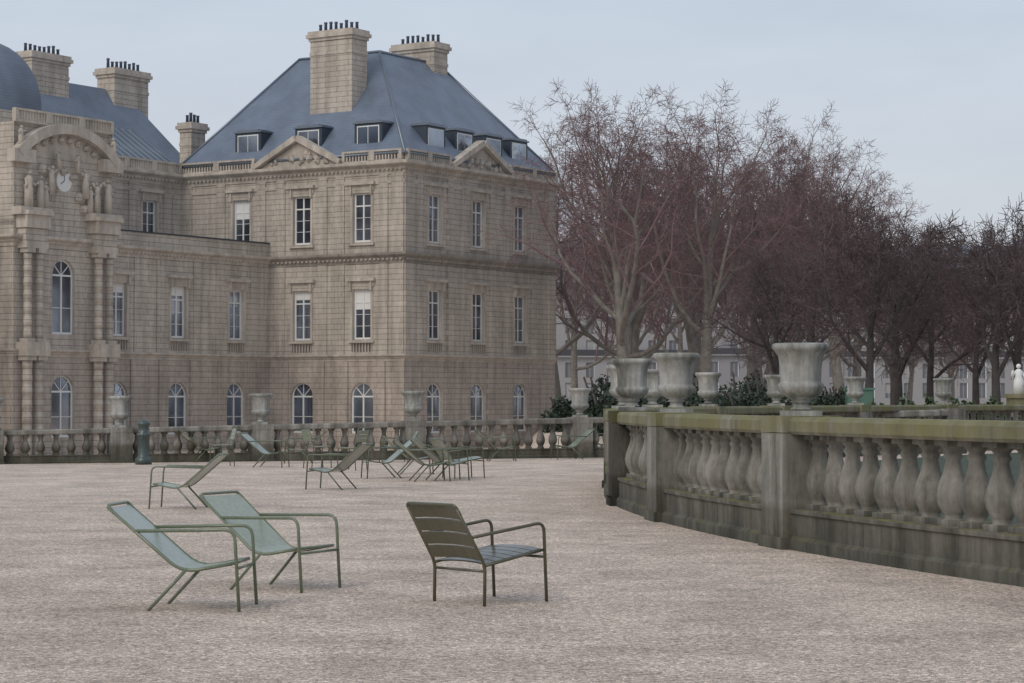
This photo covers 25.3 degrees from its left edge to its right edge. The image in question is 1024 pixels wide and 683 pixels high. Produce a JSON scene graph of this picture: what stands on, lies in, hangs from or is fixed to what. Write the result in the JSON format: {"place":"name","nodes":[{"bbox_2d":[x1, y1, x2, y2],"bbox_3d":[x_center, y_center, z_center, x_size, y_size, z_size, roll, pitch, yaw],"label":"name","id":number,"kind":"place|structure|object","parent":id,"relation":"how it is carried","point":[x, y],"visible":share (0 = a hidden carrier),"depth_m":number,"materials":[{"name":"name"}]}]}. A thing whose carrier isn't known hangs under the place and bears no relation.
{"place":"outdoors","nodes":[
{"label":"outdoors","id":0,"kind":"place"},
{"bbox_2d":[0,430,1023,682],"bbox_3d":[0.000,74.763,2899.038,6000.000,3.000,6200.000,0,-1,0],"label":"ground","id":1,"kind":"structure","parent":0,"point":[86,578],"depth_m":17.17,"materials":[{"name":"beige gravel"}]},
{"bbox_2d":[135,419,151,464],"bbox_3d":[-8.318,2.261,51.546,0.371,1.030,0.380,-1,-2,39],"label":"water post","id":2,"kind":"object","parent":1,"relation":"on","point":[143,456],"visible":1,"depth_m":51.43,"materials":[{"name":"green metal"}]},
{"bbox_2d":[106,500,257,611],"bbox_3d":[-2.361,1.532,16.365,0.980,0.763,0.592,0,-1,6],"label":"recliner chair","id":3,"kind":"object","parent":1,"relation":"on","point":[148,532],"visible":1,"depth_m":16.32,"materials":[{"name":"green paint"}]},
{"bbox_2d":[148,453,228,508],"bbox_3d":[-4.392,1.897,31.077,0.980,0.763,0.592,0,-1,8],"label":"recliner chair","id":4,"kind":"object","parent":1,"relation":"on","point":[206,469],"visible":1,"depth_m":30.98,"materials":[{"name":"green paint"}]},
{"bbox_2d":[178,430,222,462],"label":"chair","id":5,"kind":"object","parent":1,"relation":"on","point":[188,438],"visible":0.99,"depth_m":53.29,"materials":[{"name":"green paint"}]},
{"bbox_2d":[210,426,237,465],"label":"chair","id":6,"kind":"object","parent":1,"relation":"on","point":[233,433],"visible":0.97,"depth_m":50.31,"materials":[{"name":"green paint"}]},
{"bbox_2d":[240,432,289,467],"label":"chair","id":7,"kind":"object","parent":1,"relation":"on","point":[253,442],"visible":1,"depth_m":49.57,"materials":[{"name":"green paint"}]},
{"bbox_2d":[199,490,340,592],"bbox_3d":[-1.917,1.574,18.046,0.980,0.763,0.592,-1,-2,27],"label":"recliner chair","id":8,"kind":"object","parent":1,"relation":"on","point":[239,508],"visible":0.99,"depth_m":18.08,"materials":[{"name":"green paint"}]},
{"bbox_2d":[0,20,560,455],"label":"palace building","id":9,"kind":"structure","parent":1,"relation":"on","point":[300,240],"depth_m":201.23,"materials":[{"name":"stone"}]},
{"bbox_2d":[284,430,325,462],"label":"chair","id":10,"kind":"object","parent":1,"relation":"on","point":[309,459],"visible":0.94,"depth_m":52.37,"materials":[{"name":"green paint"}]},
{"bbox_2d":[301,427,331,467],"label":"chair","id":11,"kind":"object","parent":1,"relation":"on","point":[306,436],"visible":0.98,"depth_m":48.79,"materials":[{"name":"green paint"}]},
{"bbox_2d":[305,443,372,489],"bbox_3d":[-2.836,2.057,37.551,0.980,0.763,0.592,-1,-2,20],"label":"chair","id":12,"kind":"object","parent":1,"relation":"on","point":[352,457],"visible":1,"depth_m":37.46,"materials":[{"name":"green paint"}]},
{"bbox_2d":[337,427,369,470],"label":"chair","id":13,"kind":"object","parent":1,"relation":"on","point":[363,435],"visible":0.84,"depth_m":47.43,"materials":[{"name":"green paint"}]},
{"bbox_2d":[361,438,417,478],"bbox_3d":[-2.300,2.187,42.797,0.980,0.763,0.592,0,-1,-15],"label":"chair","id":14,"kind":"object","parent":1,"relation":"on","point":[398,452],"visible":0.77,"depth_m":42.66,"materials":[{"name":"green paint"}]},
{"bbox_2d":[379,430,419,461],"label":"chair","id":15,"kind":"object","parent":1,"relation":"on","point":[416,433],"visible":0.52,"depth_m":53.28,"materials":[{"name":"green paint"}]},
{"bbox_2d":[382,436,433,474],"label":"chair","id":16,"kind":"object","parent":1,"relation":"on","point":[403,454],"visible":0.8,"depth_m":44.77,"materials":[{"name":"green paint"}]},
{"bbox_2d":[393,439,450,481],"bbox_3d":[-1.638,2.147,41.193,0.980,0.763,0.592,0,-1,-12],"label":"chair","id":17,"kind":"object","parent":1,"relation":"on","point":[407,451],"visible":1,"depth_m":41.03,"materials":[{"name":"green paint"}]},
{"bbox_2d":[410,439,469,480],"bbox_3d":[-1.324,2.159,41.684,0.980,0.763,0.592,0,-1,-18],"label":"chair","id":18,"kind":"object","parent":1,"relation":"on","point":[431,455],"visible":0.81,"depth_m":41.58,"materials":[{"name":"green paint"}]},
{"bbox_2d":[429,438,484,478],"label":"chair","id":19,"kind":"object","parent":1,"relation":"on","point":[433,441],"visible":0.79,"depth_m":42.62,"materials":[{"name":"green paint"}]},
{"bbox_2d":[406,501,547,606],"bbox_3d":[-0.265,1.542,16.765,0.900,0.748,0.608,1,-2,-42],"label":"chair","id":20,"kind":"object","parent":1,"relation":"on","point":[438,538],"visible":1,"depth_m":16.65,"materials":[{"name":"green paint"}]},
{"bbox_2d":[0,388,966,463],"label":"balustrade","id":21,"kind":"object","parent":1,"relation":"on","point":[121,446],"visible":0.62,"depth_m":54.66,"materials":[{"name":"stone"}]},
{"bbox_2d":[474,429,515,460],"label":"chair","id":22,"kind":"object","parent":1,"relation":"on","point":[484,438],"visible":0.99,"depth_m":54.05,"materials":[{"name":"green paint"}]},
{"bbox_2d":[551,428,594,459],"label":"chair","id":23,"kind":"object","parent":1,"relation":"on","point":[581,437],"visible":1,"depth_m":56.10,"materials":[{"name":"green paint"}]},
{"bbox_2d":[473,78,718,358],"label":"plane tree","id":24,"kind":"object","parent":1,"relation":"on","point":[621,317],"visible":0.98,"depth_m":190.94,"materials":[{"name":"brown plant"}]},
{"bbox_2d":[556,218,652,400],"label":"plane tree","id":25,"kind":"object","parent":1,"relation":"on","point":[574,367],"visible":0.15,"depth_m":294.61,"materials":[{"name":"brown plant"}]},
{"bbox_2d":[549,158,672,406],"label":"plane tree","id":26,"kind":"object","parent":1,"relation":"on","point":[558,353],"visible":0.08,"depth_m":250.89,"materials":[{"name":"brown plant"}]},
{"bbox_2d":[556,224,674,358],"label":"plane tree","id":27,"kind":"object","parent":1,"relation":"on","point":[597,327],"visible":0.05,"depth_m":305.10,"materials":[{"name":"brown plant"}]},
{"bbox_2d":[556,226,702,401],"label":"background building","id":28,"kind":"structure","parent":1,"relation":"on","point":[586,351],"depth_m":352.95,"materials":[{"name":"grey stone"}]},
{"bbox_2d":[557,166,703,358],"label":"plane tree","id":29,"kind":"object","parent":1,"relation":"on","point":[613,326],"visible":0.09,"depth_m":263.57,"materials":[{"name":"brown plant"}]},
{"bbox_2d":[544,124,731,355],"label":"plane tree","id":30,"kind":"object","parent":1,"relation":"on","point":[562,291],"visible":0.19,"depth_m":223.30,"materials":[{"name":"brown plant"}]},
{"bbox_2d":[534,121,753,357],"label":"plane tree","id":31,"kind":"object","parent":1,"relation":"on","point":[632,324],"visible":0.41,"depth_m":206.97,"materials":[{"name":"brown plant"}]},
{"bbox_2d":[622,220,736,352],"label":"plane tree","id":32,"kind":"object","parent":1,"relation":"on","point":[679,337],"visible":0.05,"depth_m":285.43,"materials":[{"name":"brown plant"}]},
{"bbox_2d":[595,118,770,391],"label":"plane tree","id":33,"kind":"object","parent":1,"relation":"on","point":[691,341],"visible":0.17,"depth_m":215.72,"materials":[{"name":"brown plant"}]},
{"bbox_2d":[621,143,767,391],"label":"plane tree","id":34,"kind":"object","parent":1,"relation":"on","point":[698,341],"visible":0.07,"depth_m":239.44,"materials":[{"name":"brown plant"}]},
{"bbox_2d":[537,368,875,436],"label":"evergreen shrubs","id":35,"kind":"object","parent":1,"relation":"on","point":[753,396],"visible":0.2,"depth_m":100.90,"materials":[{"name":"green plant"}]},
{"bbox_2d":[595,79,831,371],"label":"plane tree","id":36,"kind":"object","parent":1,"relation":"on","point":[707,263],"visible":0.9,"depth_m":194.72,"materials":[{"name":"brown plant"}]},
{"bbox_2d":[712,219,765,393],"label":"plane tree","id":37,"kind":"object","parent":1,"relation":"on","point":[749,353],"visible":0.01,"depth_m":299.18,"materials":[{"name":"brown plant"}]},
{"bbox_2d":[680,238,846,375],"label":"chestnut tree","id":38,"kind":"object","parent":1,"relation":"on","point":[760,309],"visible":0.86,"depth_m":129.92,"materials":[{"name":"brown plant"}]},
{"bbox_2d":[711,217,843,404],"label":"background building","id":39,"kind":"structure","parent":1,"relation":"on","point":[725,363],"depth_m":355.16,"materials":[{"name":"grey stone"}]},
{"bbox_2d":[713,154,850,381],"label":"plane tree","id":40,"kind":"object","parent":1,"relation":"on","point":[763,362],"visible":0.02,"depth_m":250.50,"materials":[{"name":"brown plant"}]},
{"bbox_2d":[685,138,886,389],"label":"plane tree","id":41,"kind":"object","parent":1,"relation":"on","point":[756,366],"visible":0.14,"depth_m":220.32,"materials":[{"name":"brown plant"}]},
{"bbox_2d":[740,173,855,342],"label":"plane tree","id":42,"kind":"object","parent":1,"relation":"on","point":[801,256],"visible":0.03,"depth_m":240.56,"materials":[{"name":"brown plant"}]},
{"bbox_2d":[721,240,876,400],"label":"chestnut tree","id":43,"kind":"object","parent":1,"relation":"on","point":[809,336],"visible":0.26,"depth_m":146.32,"materials":[{"name":"brown plant"}]},
{"bbox_2d":[699,100,909,391],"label":"plane tree","id":44,"kind":"object","parent":1,"relation":"on","point":[802,225],"visible":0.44,"depth_m":203.31,"materials":[{"name":"brown plant"}]},
{"bbox_2d":[602,365,1023,497],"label":"balustrade","id":45,"kind":"object","parent":1,"relation":"on","point":[708,392],"visible":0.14,"depth_m":54.38,"materials":[{"name":"grey stone"}]},
{"bbox_2d":[606,343,1023,586],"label":"balustrade","id":46,"kind":"object","parent":1,"relation":"on","point":[789,480],"visible":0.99,"depth_m":22.33,"materials":[{"name":"stone"}]},
{"bbox_2d":[714,126,924,393],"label":"plane tree","id":47,"kind":"object","parent":1,"relation":"on","point":[837,376],"visible":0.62,"depth_m":197.87,"materials":[{"name":"brown plant"}]},
{"bbox_2d":[765,192,914,360],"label":"plane tree","id":48,"kind":"object","parent":1,"relation":"on","point":[826,356],"visible":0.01,"depth_m":269.51,"materials":[{"name":"brown plant"}]},
{"bbox_2d":[773,170,930,376],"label":"plane tree","id":49,"kind":"object","parent":1,"relation":"on","point":[857,371],"visible":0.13,"depth_m":224.18,"materials":[{"name":"brown plant"}]},
{"bbox_2d":[767,184,947,404],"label":"chestnut tree","id":50,"kind":"object","parent":1,"relation":"on","point":[869,278],"visible":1,"depth_m":111.89,"materials":[{"name":"brown plant"}]},
{"bbox_2d":[843,388,874,404],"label":"green cabinet","id":51,"kind":"object","parent":1,"relation":"on","point":[866,398],"visible":0.29,"depth_m":99.55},
{"bbox_2d":[846,285,927,374],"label":"plane tree","id":52,"kind":"object","parent":1,"relation":"on","point":[889,352],"visible":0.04,"depth_m":262.70,"materials":[{"name":"brown plant"}]},
{"bbox_2d":[815,191,981,404],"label":"chestnut tree","id":53,"kind":"object","parent":1,"relation":"on","point":[898,369],"visible":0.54,"depth_m":119.59,"materials":[{"name":"brown plant"}]},
{"bbox_2d":[826,216,990,404],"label":"chestnut tree","id":54,"kind":"object","parent":1,"relation":"on","point":[891,362],"visible":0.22,"depth_m":133.83,"materials":[{"name":"brown plant"}]},
{"bbox_2d":[882,267,948,404],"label":"plane tree","id":55,"kind":"object","parent":1,"relation":"on","point":[910,387],"visible":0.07,"depth_m":229.77,"materials":[{"name":"brown plant"}]},
{"bbox_2d":[853,221,1010,399],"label":"chestnut tree","id":56,"kind":"object","parent":1,"relation":"on","point":[929,359],"visible":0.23,"depth_m":141.66,"materials":[{"name":"brown plant"}]},
{"bbox_2d":[843,230,1023,404],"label":"building","id":57,"kind":"structure","parent":1,"relation":"on","point":[882,392],"depth_m":358.94,"materials":[{"name":"grey stone"}]},
{"bbox_2d":[861,453,1019,523],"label":"lawn","id":58,"kind":"structure","parent":1,"relation":"on","point":[1014,465],"depth_m":51.32,"materials":[{"name":"green plant"}]},
{"bbox_2d":[867,393,1020,420],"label":"hedge rows","id":59,"kind":"object","parent":1,"relation":"on","point":[929,400],"visible":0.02,"depth_m":103.91,"materials":[{"name":"green plant"}]},
{"bbox_2d":[903,274,989,402],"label":"plane tree","id":60,"kind":"object","parent":1,"relation":"on","point":[950,371],"visible":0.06,"depth_m":244.40,"materials":[{"name":"brown plant"}]},
{"bbox_2d":[926,298,990,401],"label":"plane tree","id":61,"kind":"object","parent":1,"relation":"on","point":[940,360],"visible":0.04,"depth_m":269.22,"materials":[{"name":"brown plant"}]},
{"bbox_2d":[905,254,1023,404],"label":"chestnut tree","id":62,"kind":"object","parent":1,"relation":"on","point":[975,385],"visible":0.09,"depth_m":150.09,"materials":[{"name":"brown plant"}]},
{"bbox_2d":[926,193,1023,377],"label":"chestnut tree","id":63,"kind":"object","parent":1,"relation":"on","point":[1017,359],"visible":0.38,"depth_m":123.45,"materials":[{"name":"brown plant"}]},
{"bbox_2d":[927,218,1023,403],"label":"chestnut tree","id":64,"kind":"object","parent":1,"relation":"on","point":[998,342],"visible":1,"depth_m":112.64,"materials":[{"name":"brown plant"}]},
{"bbox_2d":[994,251,1023,359],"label":"chestnut tree","id":65,"kind":"object","parent":1,"relation":"on","point":[1020,309],"visible":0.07,"depth_m":145.81,"materials":[{"name":"brown plant"}]},
{"bbox_2d":[1004,240,1023,393],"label":"haussmann block","id":66,"kind":"structure","parent":1,"relation":"on","point":[1022,350],"depth_m":367.80,"materials":[{"name":"grey stone"}]},
{"bbox_2d":[1004,364,1023,416],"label":"marble statue","id":67,"kind":"object","parent":1,"relation":"on","point":[1016,396],"visible":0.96,"depth_m":100.28,"materials":[{"name":"stone"}]},
{"bbox_2d":[0,0,1023,397],"label":"sky","id":68,"kind":"structure","parent":0,"point":[937,85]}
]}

